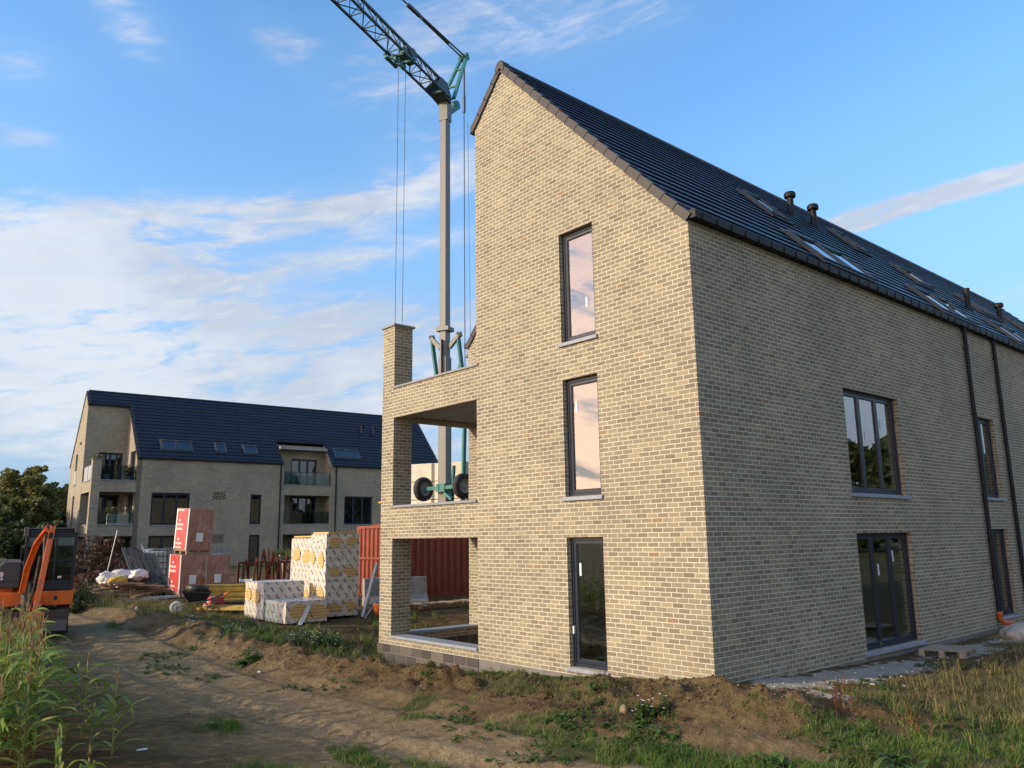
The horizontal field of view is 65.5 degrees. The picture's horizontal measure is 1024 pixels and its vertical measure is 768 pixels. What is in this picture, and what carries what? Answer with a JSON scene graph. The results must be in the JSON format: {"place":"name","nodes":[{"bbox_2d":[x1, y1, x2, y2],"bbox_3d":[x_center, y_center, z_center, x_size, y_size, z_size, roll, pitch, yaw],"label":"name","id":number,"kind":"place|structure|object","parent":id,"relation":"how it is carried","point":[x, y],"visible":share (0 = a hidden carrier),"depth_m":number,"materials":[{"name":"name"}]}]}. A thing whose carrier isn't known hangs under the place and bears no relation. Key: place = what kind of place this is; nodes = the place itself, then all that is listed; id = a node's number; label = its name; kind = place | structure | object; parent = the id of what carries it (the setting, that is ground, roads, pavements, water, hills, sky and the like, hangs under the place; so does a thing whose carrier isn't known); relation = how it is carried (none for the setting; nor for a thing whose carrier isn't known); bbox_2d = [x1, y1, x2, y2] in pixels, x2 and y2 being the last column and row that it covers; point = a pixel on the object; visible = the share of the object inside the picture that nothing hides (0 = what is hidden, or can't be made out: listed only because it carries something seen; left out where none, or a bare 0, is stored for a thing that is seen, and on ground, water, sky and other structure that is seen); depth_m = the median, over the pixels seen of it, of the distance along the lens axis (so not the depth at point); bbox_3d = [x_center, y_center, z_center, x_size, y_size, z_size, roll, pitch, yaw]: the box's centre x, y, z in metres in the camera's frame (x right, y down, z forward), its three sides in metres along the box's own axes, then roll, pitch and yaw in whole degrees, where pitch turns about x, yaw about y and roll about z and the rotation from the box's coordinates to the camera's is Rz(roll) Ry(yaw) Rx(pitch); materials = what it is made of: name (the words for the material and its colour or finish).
{"place":"outdoors","nodes":[
{"label":"outdoors","id":0,"kind":"place"},
{"bbox_2d":[137,546,228,576],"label":"picket fence","id":1,"kind":"object","parent":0,"point":[220,549],"visible":0.16,"depth_m":40.69,"materials":[{"name":"wood"}]},
{"bbox_2d":[0,565,1023,767],"bbox_3d":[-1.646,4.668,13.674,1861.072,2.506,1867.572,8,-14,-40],"label":"ground","id":2,"kind":"structure","parent":0,"point":[261,711],"depth_m":11.80,"materials":[{"name":"soil"}]},
{"bbox_2d":[0,675,8,745],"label":"corn plant","id":3,"kind":"object","parent":2,"relation":"on","point":[2,721],"visible":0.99,"depth_m":8.35,"materials":[{"name":"green plant"}]},
{"bbox_2d":[0,616,20,705],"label":"corn plant","id":4,"kind":"object","parent":2,"relation":"on","point":[6,649],"visible":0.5,"depth_m":10.56,"materials":[{"name":"green plant"}]},
{"bbox_2d":[2,644,20,741],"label":"corn plant","id":5,"kind":"object","parent":2,"relation":"on","point":[10,677],"visible":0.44,"depth_m":10.03,"materials":[{"name":"green plant"}]},
{"bbox_2d":[0,688,25,759],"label":"corn plant","id":6,"kind":"object","parent":2,"relation":"on","point":[13,715],"visible":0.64,"depth_m":8.78,"materials":[{"name":"green plant"}]},
{"bbox_2d":[0,509,29,561],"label":"deciduous tree","id":7,"kind":"object","parent":2,"relation":"on","point":[8,521],"visible":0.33,"depth_m":47.26,"materials":[{"name":"green plant"}]},
{"bbox_2d":[0,689,33,749],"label":"corn plant","id":8,"kind":"object","parent":2,"relation":"on","point":[10,715],"visible":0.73,"depth_m":8.71,"materials":[{"name":"green plant"}]},
{"bbox_2d":[0,625,35,738],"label":"corn plant","id":9,"kind":"object","parent":2,"relation":"on","point":[18,661],"visible":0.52,"depth_m":10.22,"materials":[{"name":"green plant"}]},
{"bbox_2d":[0,639,40,739],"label":"corn plant","id":10,"kind":"object","parent":2,"relation":"on","point":[12,706],"visible":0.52,"depth_m":9.74,"materials":[{"name":"green plant"}]},
{"bbox_2d":[0,680,45,767],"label":"corn plant","id":11,"kind":"object","parent":2,"relation":"on","point":[17,741],"visible":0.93,"depth_m":8.73,"materials":[{"name":"green plant"}]},
{"bbox_2d":[0,664,51,757],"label":"corn plant","id":12,"kind":"object","parent":2,"relation":"on","point":[13,722],"visible":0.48,"depth_m":9.43,"materials":[{"name":"green plant"}]},
{"bbox_2d":[0,627,52,735],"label":"corn plant","id":13,"kind":"object","parent":2,"relation":"on","point":[20,672],"visible":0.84,"depth_m":9.44,"materials":[{"name":"green plant"}]},
{"bbox_2d":[5,648,53,739],"bbox_3d":[-6.053,3.893,9.984,0.768,1.193,0.171,-4,-11,15],"label":"corn plant","id":14,"kind":"object","parent":2,"relation":"on","point":[47,726],"visible":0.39,"depth_m":9.92,"materials":[{"name":"green plant"}]},
{"bbox_2d":[0,494,59,527],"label":"deciduous tree","id":15,"kind":"object","parent":2,"relation":"on","point":[34,513],"visible":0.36,"depth_m":51.94,"materials":[{"name":"green plant"}]},
{"bbox_2d":[0,611,63,705],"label":"corn plant","id":16,"kind":"object","parent":2,"relation":"on","point":[18,625],"visible":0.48,"depth_m":11.14,"materials":[{"name":"green plant"}]},
{"bbox_2d":[8,582,55,653],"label":"corn plant","id":17,"kind":"object","parent":2,"relation":"on","point":[29,614],"visible":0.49,"depth_m":14.32,"materials":[{"name":"green plant"}]},
{"bbox_2d":[3,630,61,765],"bbox_3d":[-5.675,3.580,9.150,0.802,1.538,1.087,-5,-12,21],"label":"corn plant","id":18,"kind":"object","parent":2,"relation":"on","point":[26,665],"visible":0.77,"depth_m":9.17,"materials":[{"name":"green plant"}]},
{"bbox_2d":[0,608,67,733],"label":"corn plant","id":19,"kind":"object","parent":2,"relation":"on","point":[21,641],"visible":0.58,"depth_m":10.47,"materials":[{"name":"green plant"}]},
{"bbox_2d":[0,465,67,511],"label":"deciduous tree","id":20,"kind":"object","parent":2,"relation":"on","point":[29,480],"visible":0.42,"depth_m":62.77,"materials":[{"name":"green plant"}]},
{"bbox_2d":[0,616,69,713],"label":"corn plant","id":21,"kind":"object","parent":2,"relation":"on","point":[51,657],"visible":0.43,"depth_m":11.40,"materials":[{"name":"green plant"}]},
{"bbox_2d":[0,620,71,748],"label":"corn plant","id":22,"kind":"object","parent":2,"relation":"on","point":[52,671],"visible":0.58,"depth_m":9.92,"materials":[{"name":"green plant"}]},
{"bbox_2d":[25,624,46,753],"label":"corn plant","id":23,"kind":"object","parent":2,"relation":"on","point":[31,735],"visible":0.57,"depth_m":9.58,"materials":[{"name":"green plant"}]},
{"bbox_2d":[0,662,72,767],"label":"corn plant","id":24,"kind":"object","parent":2,"relation":"on","point":[25,733],"visible":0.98,"depth_m":8.63,"materials":[{"name":"green plant"}]},
{"bbox_2d":[0,520,72,567],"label":"deciduous tree","id":25,"kind":"object","parent":2,"relation":"on","point":[8,550],"visible":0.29,"depth_m":45.42,"materials":[{"name":"green plant"}]},
{"bbox_2d":[0,644,76,758],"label":"corn plant","id":26,"kind":"object","parent":2,"relation":"on","point":[35,708],"visible":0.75,"depth_m":9.49,"materials":[{"name":"green plant"}]},
{"bbox_2d":[0,525,80,638],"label":"mini excavator","id":27,"kind":"object","parent":2,"relation":"on","point":[51,583],"visible":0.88,"depth_m":18.34,"materials":[{"name":"metal"}]},
{"bbox_2d":[16,483,68,515],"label":"deciduous tree","id":28,"kind":"object","parent":2,"relation":"on","point":[54,500],"visible":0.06,"depth_m":68.10,"materials":[{"name":"green plant"}]},
{"bbox_2d":[29,662,61,737],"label":"corn plant","id":29,"kind":"object","parent":2,"relation":"on","point":[52,689],"visible":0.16,"depth_m":10.19,"materials":[{"name":"green plant"}]},
{"bbox_2d":[9,611,85,720],"bbox_3d":[-6.435,3.840,10.818,1.106,1.565,0.815,0,-11,-7],"label":"corn plant","id":30,"kind":"object","parent":2,"relation":"on","point":[39,625],"visible":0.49,"depth_m":10.98,"materials":[{"name":"green plant"}]},
{"bbox_2d":[31,609,65,691],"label":"corn plant","id":31,"kind":"object","parent":2,"relation":"on","point":[35,617],"visible":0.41,"depth_m":11.99,"materials":[{"name":"green plant"}]},
{"bbox_2d":[54,723,66,767],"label":"corn plant","id":32,"kind":"object","parent":2,"relation":"on","point":[59,763],"visible":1,"depth_m":8.22,"materials":[{"name":"green plant"}]},
{"bbox_2d":[53,578,98,613],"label":"bramble","id":33,"kind":"object","parent":2,"relation":"on","point":[81,593],"visible":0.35,"depth_m":22.89,"materials":[{"name":"green plant"}]},
{"bbox_2d":[51,652,109,716],"bbox_3d":[-6.275,4.343,11.551,0.432,0.929,0.830,-4,-11,17],"label":"corn plant","id":34,"kind":"object","parent":2,"relation":"on","point":[73,671],"visible":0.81,"depth_m":11.52,"materials":[{"name":"green plant"}]},
{"bbox_2d":[53,652,117,736],"bbox_3d":[-5.582,4.101,10.523,0.257,1.089,1.009,-9,-13,35],"label":"corn plant","id":35,"kind":"object","parent":2,"relation":"on","point":[86,696],"visible":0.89,"depth_m":10.49,"materials":[{"name":"green plant"}]},
{"bbox_2d":[68,746,106,767],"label":"corn plant","id":36,"kind":"object","parent":2,"relation":"on","point":[91,765],"visible":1,"depth_m":7.90,"materials":[{"name":"green plant"}]},
{"bbox_2d":[60,695,120,753],"bbox_3d":[-5.116,4.141,9.710,0.170,0.724,0.808,-6,-12,24],"label":"corn plant","id":37,"kind":"object","parent":2,"relation":"on","point":[95,716],"visible":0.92,"depth_m":9.72,"materials":[{"name":"green plant"}]},
{"bbox_2d":[58,533,124,590],"bbox_3d":[-14.916,6.403,28.164,2.193,2.224,2.110,8,-14,-40],"label":"brown bush","id":38,"kind":"object","parent":2,"relation":"on","point":[91,553],"visible":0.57,"depth_m":28.11,"materials":[{"name":"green plant"}]},
{"bbox_2d":[74,566,128,597],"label":"bramble","id":39,"kind":"object","parent":2,"relation":"on","point":[92,576],"visible":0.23,"depth_m":26.60,"materials":[{"name":"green plant"}]},
{"bbox_2d":[78,668,151,759],"bbox_3d":[-4.744,3.950,9.570,0.908,1.065,0.356,-5,-11,18],"label":"corn plant","id":40,"kind":"object","parent":2,"relation":"on","point":[111,710],"visible":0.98,"depth_m":9.52,"materials":[{"name":"green plant"}]},
{"bbox_2d":[87,545,156,583],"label":"brown bush","id":41,"kind":"object","parent":2,"relation":"on","point":[117,563],"visible":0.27,"depth_m":28.00,"materials":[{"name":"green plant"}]},
{"bbox_2d":[87,581,170,597],"bbox_3d":[-12.493,6.647,25.872,3.314,0.501,1.809,8,-14,-40],"label":"timber heap","id":42,"kind":"object","parent":2,"relation":"on","point":[121,587],"visible":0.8,"depth_m":25.59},
{"bbox_2d":[96,569,148,587],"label":"white bags","id":43,"kind":"object","parent":42,"relation":"on","point":[130,575],"visible":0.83,"depth_m":26.01,"materials":[{"name":"plastic"}]},
{"bbox_2d":[121,544,167,596],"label":"leaning panels","id":44,"kind":"object","parent":2,"relation":"on","point":[146,557],"visible":0.66,"depth_m":26.66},
{"bbox_2d":[70,586,232,618],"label":"dry seed heads","id":45,"kind":"object","parent":2,"relation":"on","point":[109,594],"visible":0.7,"depth_m":22.32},
{"bbox_2d":[140,549,168,583],"bbox_3d":[-14.707,7.410,32.083,1.267,1.470,1.067,8,-14,-40],"label":"water tank","id":46,"kind":"object","parent":2,"relation":"on","point":[161,557],"visible":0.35,"depth_m":32.03,"materials":[{"name":"plastic"}]},
{"bbox_2d":[167,554,206,597],"bbox_3d":[-10.756,6.319,26.385,0.842,1.358,1.128,8,-13,-40],"label":"clay block pallet","id":47,"kind":"object","parent":2,"relation":"on","point":[185,570],"visible":0.66,"depth_m":26.02,"materials":[{"name":"red plastic"}]},
{"bbox_2d":[173,508,214,553],"bbox_3d":[-10.701,4.950,26.827,0.860,1.498,1.080,11,-14,-43],"label":"clay block pallet","id":48,"kind":"object","parent":47,"relation":"on","point":[194,531],"visible":1,"depth_m":26.48,"materials":[{"name":"red plastic"}]},
{"bbox_2d":[170,585,230,612],"bbox_3d":[-8.702,6.010,22.261,1.574,0.748,0.642,2,-11,-16],"label":"wheelbarrow","id":49,"kind":"object","parent":2,"relation":"on","point":[196,593],"visible":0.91,"depth_m":22.04,"materials":[{"name":"black plastic"}]},
{"bbox_2d":[203,596,223,605],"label":"red crates","id":50,"kind":"object","parent":2,"relation":"on","point":[220,600],"visible":0.5,"depth_m":22.79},
{"bbox_2d":[205,553,230,584],"bbox_3d":[-10.126,6.422,26.913,0.821,1.338,1.129,8,-13,-39],"label":"clay block pallet","id":51,"kind":"object","parent":2,"relation":"on","point":[218,568],"visible":0.45,"depth_m":26.53,"materials":[{"name":"red brick"}]},
{"bbox_2d":[196,605,243,609],"bbox_3d":[-7.942,6.251,22.275,1.802,0.130,0.319,-3,-11,13],"label":"timber offcut","id":52,"kind":"object","parent":2,"relation":"on","point":[229,607],"visible":0.52,"depth_m":22.20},
{"bbox_2d":[187,574,272,603],"bbox_3d":[-8.042,6.297,24.490,3.674,0.850,0.590,2,-11,-13],"label":"beam bundle","id":53,"kind":"object","parent":2,"relation":"on","point":[237,592],"visible":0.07,"depth_m":24.18,"materials":[{"name":"wood"}]},
{"bbox_2d":[232,646,262,668],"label":"broadleaf weed","id":54,"kind":"object","parent":2,"relation":"on","point":[246,660],"visible":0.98,"depth_m":16.09,"materials":[{"name":"green plant"}]},
{"bbox_2d":[62,390,437,570],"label":"apartment building","id":55,"kind":"structure","parent":2,"relation":"on","point":[258,478],"depth_m":57.68,"materials":[{"name":"beige brick"}]},
{"bbox_2d":[98,495,118,523],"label":"terrace door","id":56,"kind":"structure","parent":55,"relation":"in","point":[110,499],"depth_m":55.27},
{"bbox_2d":[99,452,122,479],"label":"terrace door","id":57,"kind":"structure","parent":55,"relation":"in","point":[108,460],"depth_m":55.96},
{"bbox_2d":[106,514,128,523],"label":"balcony railing","id":58,"kind":"object","parent":55,"relation":"on","point":[118,517],"visible":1,"depth_m":52.45,"materials":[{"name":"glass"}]},
{"bbox_2d":[127,494,132,523],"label":"terrace door","id":59,"kind":"structure","parent":55,"relation":"in","point":[130,497],"depth_m":54.38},
{"bbox_2d":[148,536,174,548],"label":"window","id":60,"kind":"structure","parent":55,"relation":"in","point":[153,541],"depth_m":53.56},
{"bbox_2d":[148,493,189,525],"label":"window","id":61,"kind":"structure","parent":55,"relation":"in","point":[164,506],"depth_m":54.10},
{"bbox_2d":[248,535,258,564],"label":"window","id":62,"kind":"structure","parent":55,"relation":"in","point":[253,546],"depth_m":57.19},
{"bbox_2d":[248,494,261,524],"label":"window","id":63,"kind":"structure","parent":55,"relation":"in","point":[255,503],"depth_m":57.69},
{"bbox_2d":[289,497,314,523],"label":"balcony door","id":64,"kind":"structure","parent":55,"relation":"in","point":[297,507],"depth_m":61.58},
{"bbox_2d":[290,459,315,484],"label":"balcony door","id":65,"kind":"structure","parent":55,"relation":"in","point":[297,465],"depth_m":62.12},
{"bbox_2d":[344,496,371,524],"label":"window","id":66,"kind":"structure","parent":55,"relation":"in","point":[357,510],"depth_m":62.46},
{"bbox_2d":[236,548,290,583],"bbox_3d":[-8.089,6.615,28.461,3.170,1.488,0.870,6,-13,-30],"label":"formwork prop rack","id":67,"kind":"object","parent":2,"relation":"on","point":[271,565],"visible":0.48,"depth_m":28.07,"materials":[{"name":"metal"}]},
{"bbox_2d":[244,579,303,619],"bbox_3d":[-6.533,5.892,21.864,1.192,0.975,1.235,8,-14,-40],"label":"insulation pack","id":68,"kind":"object","parent":2,"relation":"on","point":[258,594],"visible":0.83,"depth_m":21.46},
{"bbox_2d":[263,548,290,572],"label":"shrub","id":69,"kind":"object","parent":2,"relation":"on","point":[278,552],"visible":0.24,"depth_m":42.77,"materials":[{"name":"green plant"}]},
{"bbox_2d":[265,597,328,623],"bbox_3d":[-5.656,5.939,20.936,1.220,0.564,1.242,8,-14,-40],"label":"insulation pack","id":70,"kind":"object","parent":2,"relation":"on","point":[286,610],"visible":0.97,"depth_m":20.55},
{"bbox_2d":[298,600,315,624],"bbox_3d":[-5.254,5.821,20.326,0.136,0.570,0.663,-6,-12,27],"label":"plastic film","id":71,"kind":"object","parent":70,"relation":"hanging from","point":[305,613],"visible":0.96,"depth_m":20.36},
{"bbox_2d":[290,571,310,596],"bbox_3d":[-6.008,6.354,24.695,1.239,1.102,1.484,8,-14,-40],"label":"insulation pack","id":72,"kind":"object","parent":2,"relation":"on","point":[298,575],"visible":0.16,"depth_m":24.18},
{"bbox_2d":[290,538,311,571],"bbox_3d":[-6.016,5.324,24.901,1.240,1.024,1.485,8,-14,-40],"label":"insulation pack","id":73,"kind":"object","parent":72,"relation":"on","point":[301,548],"visible":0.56,"depth_m":24.58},
{"bbox_2d":[282,626,348,651],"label":"flowering bush","id":74,"kind":"object","parent":2,"relation":"on","point":[320,638],"visible":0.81,"depth_m":18.41,"materials":[{"name":"green plant"}]},
{"bbox_2d":[309,580,358,616],"bbox_3d":[-4.930,5.895,22.005,1.060,0.954,0.962,8,-14,-40],"label":"insulation pack","id":75,"kind":"object","parent":2,"relation":"on","point":[341,597],"visible":0.86,"depth_m":21.68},
{"bbox_2d":[309,548,359,580],"bbox_3d":[-4.949,5.008,22.184,1.061,0.885,0.960,8,-14,-40],"label":"insulation pack","id":76,"kind":"object","parent":75,"relation":"on","point":[330,564],"visible":0.98,"depth_m":21.84,"materials":[{"name":"plastic"}]},
{"bbox_2d":[311,534,359,547],"bbox_3d":[-4.945,4.389,22.301,1.044,0.405,0.962,8,-14,-40],"label":"insulation pack","id":77,"kind":"object","parent":76,"relation":"on","point":[334,540],"visible":0.91,"depth_m":21.95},
{"bbox_2d":[360,563,378,616],"bbox_3d":[-3.934,5.702,22.072,0.527,1.465,0.129,6,-13,-33],"label":"grey tube","id":78,"kind":"object","parent":2,"relation":"on","point":[369,590],"visible":1,"depth_m":22.02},
{"bbox_2d":[360,576,428,606],"bbox_3d":[-3.619,6.400,24.631,2.000,0.820,0.670,4,-12,-26],"label":"concrete barrier","id":79,"kind":"object","parent":2,"relation":"on","point":[418,589],"visible":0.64,"depth_m":24.62,"materials":[{"name":"grey concrete"}]},
{"bbox_2d":[330,0,470,503],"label":"tower crane","id":80,"kind":"object","parent":2,"relation":"on","point":[444,479],"visible":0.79,"depth_m":31.84,"materials":[{"name":"teal paint"}]},
{"bbox_2d":[356,525,468,597],"bbox_3d":[-2.335,6.455,28.789,6.072,2.660,2.440,8,-14,-40],"label":"shipping container","id":81,"kind":"object","parent":2,"relation":"on","point":[441,565],"visible":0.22,"depth_m":27.25,"materials":[{"name":"metal"}]},
{"bbox_2d":[410,599,468,608],"bbox_3d":[-1.848,6.591,23.969,2.702,0.142,1.100,8,-14,-40],"label":"wood pallet","id":82,"kind":"object","parent":2,"relation":"on","point":[438,604],"visible":0.63,"depth_m":23.49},
{"bbox_2d":[213,628,719,725],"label":"dead plants","id":83,"kind":"object","parent":2,"relation":"on","point":[597,705],"visible":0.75,"depth_m":11.36,"materials":[{"name":"brown plant"}]},
{"bbox_2d":[48,602,903,767],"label":"soil clods","id":84,"kind":"object","parent":2,"relation":"on","point":[688,700],"visible":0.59,"depth_m":11.38,"materials":[{"name":"soil"}]},
{"bbox_2d":[82,590,1023,767],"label":"dry grass","id":85,"kind":"structure","parent":2,"relation":"on","point":[975,712],"depth_m":11.19,"materials":[{"name":"plant"}]},
{"bbox_2d":[139,634,1023,766],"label":"weeds","id":86,"kind":"object","parent":2,"relation":"on","point":[564,758],"visible":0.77,"depth_m":10.29,"materials":[{"name":"green plant"}]},
{"bbox_2d":[629,686,673,723],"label":"flowering bush","id":87,"kind":"object","parent":2,"relation":"on","point":[641,713],"visible":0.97,"depth_m":10.48,"materials":[{"name":"green plant"}]},
{"bbox_2d":[377,60,1023,682],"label":"apartment building","id":88,"kind":"structure","parent":2,"relation":"on","point":[713,420],"depth_m":15.46,"materials":[{"name":"brick"}]},
{"bbox_2d":[558,225,597,347],"bbox_3d":[1.259,-1.852,14.997,0.230,2.240,0.990,8,-14,-40],"label":"window","id":89,"kind":"structure","parent":88,"relation":"in","point":[569,339],"depth_m":15.22,"materials":[{"name":"grey metal"}]},
{"bbox_2d":[562,374,603,500],"bbox_3d":[1.302,0.973,14.453,0.230,2.245,0.990,8,-14,-40],"label":"window","id":90,"kind":"structure","parent":88,"relation":"in","point":[581,494],"depth_m":14.67,"materials":[{"name":"grey metal"}]},
{"bbox_2d":[566,537,609,675],"bbox_3d":[1.345,3.843,13.901,0.230,2.300,0.990,8,-14,-40],"label":"window","id":91,"kind":"structure","parent":88,"relation":"in","point":[575,565],"depth_m":14.11,"materials":[{"name":"black glass"}]},
{"bbox_2d":[843,389,911,498],"bbox_3d":[7.435,1.262,16.408,2.610,2.155,0.230,8,-14,-40],"label":"window","id":92,"kind":"structure","parent":88,"relation":"in","point":[879,492],"depth_m":16.59,"materials":[{"name":"black glass"}]},
{"bbox_2d":[856,532,926,656],"bbox_3d":[7.478,4.110,15.860,2.610,2.255,0.230,8,-14,-40],"label":"window","id":93,"kind":"structure","parent":88,"relation":"in","point":[897,639],"depth_m":16.02,"materials":[{"name":"black glass"}]},
{"bbox_2d":[977,418,1006,500],"bbox_3d":[12.175,1.930,20.457,1.530,2.115,0.230,8,-14,-40],"label":"window","id":94,"kind":"structure","parent":88,"relation":"in","point":[995,497],"depth_m":20.74,"materials":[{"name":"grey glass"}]},
{"bbox_2d":[991,529,1021,620],"bbox_3d":[12.218,4.728,19.919,1.530,2.175,0.230,8,-14,-40],"label":"window","id":95,"kind":"structure","parent":88,"relation":"in","point":[1009,610],"depth_m":20.19,"materials":[{"name":"grey metal"}]},
{"bbox_2d":[748,751,794,767],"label":"broadleaf weed","id":96,"kind":"object","parent":2,"relation":"on","point":[779,760],"visible":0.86,"depth_m":8.74,"materials":[{"name":"green plant"}]},
{"bbox_2d":[822,670,852,715],"bbox_3d":[4.287,4.041,10.390,0.368,0.532,0.446,0,-11,-3],"label":"dead dock","id":97,"kind":"object","parent":2,"relation":"on","point":[849,690],"visible":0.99,"depth_m":10.37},
{"bbox_2d":[774,639,1017,695],"bbox_3d":[8.537,5.072,14.910,12.027,0.270,2.288,8,-14,-40],"label":"mortar rubble","id":98,"kind":"object","parent":2,"relation":"on","point":[888,672],"visible":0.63,"depth_m":12.98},
{"bbox_2d":[864,748,928,767],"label":"broadleaf weed","id":99,"kind":"object","parent":2,"relation":"on","point":[884,757],"visible":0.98,"depth_m":8.60,"materials":[{"name":"green plant"}]},
{"bbox_2d":[905,706,933,739],"bbox_3d":[4.862,4.046,9.512,0.262,0.351,0.409,-3,-11,10],"label":"dead dock","id":100,"kind":"object","parent":2,"relation":"on","point":[908,714],"visible":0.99,"depth_m":9.53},
{"bbox_2d":[918,644,977,658],"bbox_3d":[8.552,5.239,15.610,0.800,0.140,1.200,-11,-17,38],"label":"wood pallet","id":101,"kind":"object","parent":2,"relation":"on","point":[945,651],"visible":0.98,"depth_m":15.39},
{"bbox_2d":[876,629,1023,717],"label":"tall dry weeds","id":102,"kind":"object","parent":2,"relation":"on","point":[942,686],"visible":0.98,"depth_m":11.11,"materials":[{"name":"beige plant"}]},
{"bbox_2d":[999,622,1023,639],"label":"mortar heap","id":103,"kind":"object","parent":2,"relation":"on","point":[1012,629],"visible":0.73,"depth_m":17.70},
{"bbox_2d":[0,0,1023,487],"label":"sky","id":104,"kind":"structure","parent":0,"point":[198,198],"materials":[{"name":"blue"}]},
{"bbox_2d":[83,595,1023,767],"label":"green grass","id":105,"kind":"structure","parent":0,"point":[270,639],"depth_m":9.60,"materials":[{"name":"plant"}]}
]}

